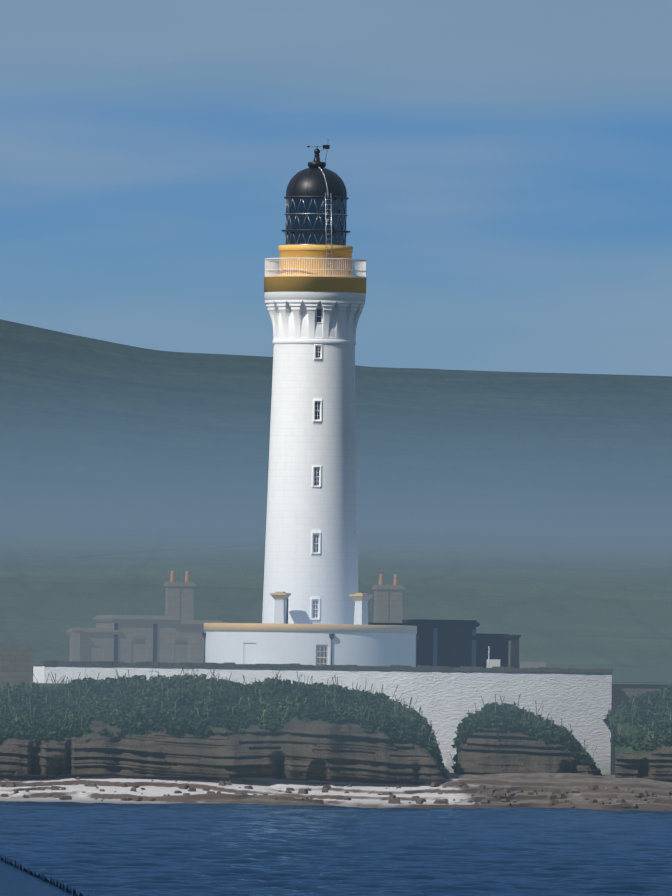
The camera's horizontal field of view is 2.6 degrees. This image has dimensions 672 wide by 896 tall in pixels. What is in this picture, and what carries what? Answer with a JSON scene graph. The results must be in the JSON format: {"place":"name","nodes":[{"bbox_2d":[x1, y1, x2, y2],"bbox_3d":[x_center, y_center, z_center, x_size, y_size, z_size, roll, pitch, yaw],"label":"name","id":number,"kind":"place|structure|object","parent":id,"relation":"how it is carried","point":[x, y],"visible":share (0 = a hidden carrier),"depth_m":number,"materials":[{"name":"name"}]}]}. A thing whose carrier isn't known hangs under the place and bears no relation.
{"place":"outdoors","nodes":[
{"label":"outdoors","id":0,"kind":"place"},
{"bbox_2d":[0,860,77,895],"bbox_3d":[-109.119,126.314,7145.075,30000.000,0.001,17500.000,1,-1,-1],"label":"foreground bank","id":1,"kind":"object","parent":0,"point":[15,881],"depth_m":493.28,"materials":[{"name":"plant"}]},
{"bbox_2d":[0,685,445,780],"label":"cliff","id":2,"kind":"structure","parent":0,"point":[293,747],"depth_m":853.78,"materials":[{"name":"brown stone"}]},
{"bbox_2d":[0,665,671,778],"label":"cliff vegetation","id":3,"kind":"object","parent":2,"relation":"on","point":[200,704],"visible":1,"depth_m":860.85,"materials":[{"name":"green plant"}]},
{"bbox_2d":[33,660,612,682],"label":"wall coping","id":4,"kind":"object","parent":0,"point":[38,669],"visible":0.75,"depth_m":882.95,"materials":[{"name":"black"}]},
{"bbox_2d":[44,665,611,774],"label":"sea wall","id":5,"kind":"structure","parent":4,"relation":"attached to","point":[580,703],"depth_m":884.10,"materials":[{"name":"white paint"}]},
{"bbox_2d":[0,319,671,683],"bbox_3d":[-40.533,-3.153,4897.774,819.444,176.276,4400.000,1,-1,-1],"label":"hills","id":6,"kind":"structure","parent":0,"point":[95,432],"depth_m":4491.60,"materials":[{"name":"green plant"}]},
{"bbox_2d":[0,526,671,683],"bbox_3d":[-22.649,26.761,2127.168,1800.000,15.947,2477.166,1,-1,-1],"label":"island ground","id":7,"kind":"structure","parent":0,"point":[566,601],"depth_m":1231.99,"materials":[{"name":"green plant"}]},
{"bbox_2d":[0,643,67,688],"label":"stone outbuilding","id":8,"kind":"structure","parent":7,"relation":"on","point":[16,665],"depth_m":876.66,"materials":[{"name":"grey stone"}]},
{"bbox_2d":[67,571,224,662],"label":"house","id":9,"kind":"structure","parent":7,"relation":"on","point":[179,603],"depth_m":901.81,"materials":[{"name":"grey stone"}]},
{"bbox_2d":[81,634,113,661],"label":"house facade","id":10,"kind":"structure","parent":9,"relation":"attached to","point":[104,642],"depth_m":901.05,"materials":[{"name":"paint"}]},
{"bbox_2d":[114,622,173,662],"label":"house facade","id":11,"kind":"structure","parent":9,"relation":"attached to","point":[131,634],"depth_m":901.52,"materials":[{"name":"paint"}]},
{"bbox_2d":[174,626,204,662],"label":"house facade","id":12,"kind":"structure","parent":9,"relation":"attached to","point":[192,638],"depth_m":901.96,"materials":[{"name":"paint"}]},
{"bbox_2d":[262,344,357,624],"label":"tower shaft","id":13,"kind":"object","parent":7,"relation":"on","point":[302,509],"visible":0.9,"depth_m":894.88,"materials":[{"name":"white paint"}]},
{"bbox_2d":[264,291,365,345],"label":"molding bands","id":14,"kind":"object","parent":13,"relation":"attached to","point":[302,295],"visible":0.75,"depth_m":894.92,"materials":[{"name":"white paint"}]},
{"bbox_2d":[265,299,364,340],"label":"corbelled tower top","id":15,"kind":"object","parent":13,"relation":"on","point":[293,318],"visible":1,"depth_m":895.12,"materials":[{"name":"white paint"}]},
{"bbox_2d":[264,245,366,292],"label":"lighthouse gallery","id":16,"kind":"object","parent":15,"relation":"on","point":[304,282],"visible":0.94,"depth_m":895.29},
{"bbox_2d":[265,258,365,277],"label":"gallery railing","id":17,"kind":"object","parent":16,"relation":"on","point":[271,267],"visible":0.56,"depth_m":895.31,"materials":[{"name":"white metal"}]},
{"bbox_2d":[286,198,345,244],"bbox_3d":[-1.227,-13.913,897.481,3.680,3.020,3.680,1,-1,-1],"label":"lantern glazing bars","id":18,"kind":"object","parent":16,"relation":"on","point":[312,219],"depth_m":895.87,"materials":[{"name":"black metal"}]},
{"bbox_2d":[284,198,347,245],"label":"lantern astragals","id":19,"kind":"object","parent":16,"relation":"on","point":[318,213],"visible":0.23,"depth_m":896.03,"materials":[{"name":"black metal"}]},
{"bbox_2d":[281,196,350,234],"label":"lantern gallery rings","id":20,"kind":"object","parent":19,"relation":"attached to","point":[336,197],"visible":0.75,"depth_m":895.76,"materials":[{"name":"black metal"}]},
{"bbox_2d":[286,139,346,196],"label":"lantern dome","id":21,"kind":"structure","parent":16,"relation":"on","point":[310,181],"depth_m":896.27,"materials":[{"name":"black metal"}]},
{"bbox_2d":[319,167,331,274],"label":"ladder","id":22,"kind":"object","parent":21,"relation":"attached to","point":[330,224],"visible":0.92,"depth_m":895.48,"materials":[{"name":"grey metal"}]},
{"bbox_2d":[316,309,321,322],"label":"window","id":23,"kind":"structure","parent":15,"relation":"attached to","point":[318,315],"depth_m":894.86,"materials":[{"name":"black glass"}]},
{"bbox_2d":[312,346,320,617],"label":"tower windows","id":24,"kind":"structure","parent":13,"relation":"in","point":[316,536],"depth_m":894.61,"materials":[{"name":"glass"}]},
{"bbox_2d":[205,631,415,666],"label":"base building wall","id":25,"kind":"structure","parent":7,"relation":"on","point":[357,649],"depth_m":891.49,"materials":[{"name":"white paint"}]},
{"bbox_2d":[270,592,290,623],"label":"chimney","id":26,"kind":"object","parent":25,"relation":"on","point":[281,608],"depth_m":892.65,"materials":[{"name":"grey paint"}]},
{"bbox_2d":[204,623,416,633],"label":"parapet","id":27,"kind":"structure","parent":25,"relation":"on","point":[339,628],"depth_m":891.34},
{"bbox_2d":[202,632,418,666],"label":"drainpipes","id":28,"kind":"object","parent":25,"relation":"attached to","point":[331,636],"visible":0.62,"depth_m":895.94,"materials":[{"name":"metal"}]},
{"bbox_2d":[316,645,327,664],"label":"base window","id":29,"kind":"structure","parent":25,"relation":"in","point":[321,654],"depth_m":890.67,"materials":[{"name":"glass"}]},
{"bbox_2d":[349,593,372,624],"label":"chimney","id":30,"kind":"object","parent":25,"relation":"on","point":[361,600],"depth_m":893.52,"materials":[{"name":"grey paint"}]},
{"bbox_2d":[368,574,520,667],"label":"house","id":31,"kind":"structure","parent":7,"relation":"on","point":[387,604],"depth_m":904.74,"materials":[{"name":"grey stone"}]},
{"bbox_2d":[416,626,475,666],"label":"house facade","id":32,"kind":"structure","parent":31,"relation":"attached to","point":[458,638],"depth_m":904.42,"materials":[{"name":"paint"}]},
{"bbox_2d":[476,640,508,667],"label":"house facade","id":33,"kind":"structure","parent":31,"relation":"attached to","point":[501,647],"depth_m":904.88,"materials":[{"name":"paint"}]},
{"bbox_2d":[486,646,500,667],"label":"yard oddments","id":34,"kind":"object","parent":7,"relation":"on","point":[491,663],"visible":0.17,"depth_m":898.91,"materials":[{"name":"white"}]},
{"bbox_2d":[0,801,671,895],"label":"sea","id":35,"kind":"structure","parent":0,"point":[112,849],"depth_m":599.63,"materials":[{"name":"liquid"}]},
{"bbox_2d":[0,773,671,811],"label":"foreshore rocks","id":36,"kind":"object","parent":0,"point":[362,793],"visible":0.48,"depth_m":849.13,"materials":[{"name":"grey stone"}]},
{"bbox_2d":[0,777,671,806],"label":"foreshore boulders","id":37,"kind":"object","parent":36,"relation":"on","point":[393,799],"visible":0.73,"depth_m":845.33,"materials":[{"name":"stone"}]},
{"bbox_2d":[454,723,594,775],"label":"rock outcrop","id":38,"kind":"object","parent":36,"relation":"on","point":[491,749],"visible":0.46,"depth_m":865.38,"materials":[{"name":"stone"}]},
{"bbox_2d":[0,0,671,375],"label":"sky","id":39,"kind":"structure","parent":0,"point":[504,167],"materials":[{"name":"blue"}]},
{"bbox_2d":[520,662,545,667],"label":"low wall","id":40,"kind":"structure","parent":0,"point":[531,664],"depth_m":890.65,"materials":[{"name":"paint"}]},
{"bbox_2d":[605,699,671,781],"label":"cliff","id":41,"kind":"structure","parent":0,"point":[653,764],"depth_m":862.25,"materials":[{"name":"brown stone"}]},
{"bbox_2d":[610,684,671,774],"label":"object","id":42,"kind":"object","parent":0,"point":[622,692],"depth_m":889.42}
]}

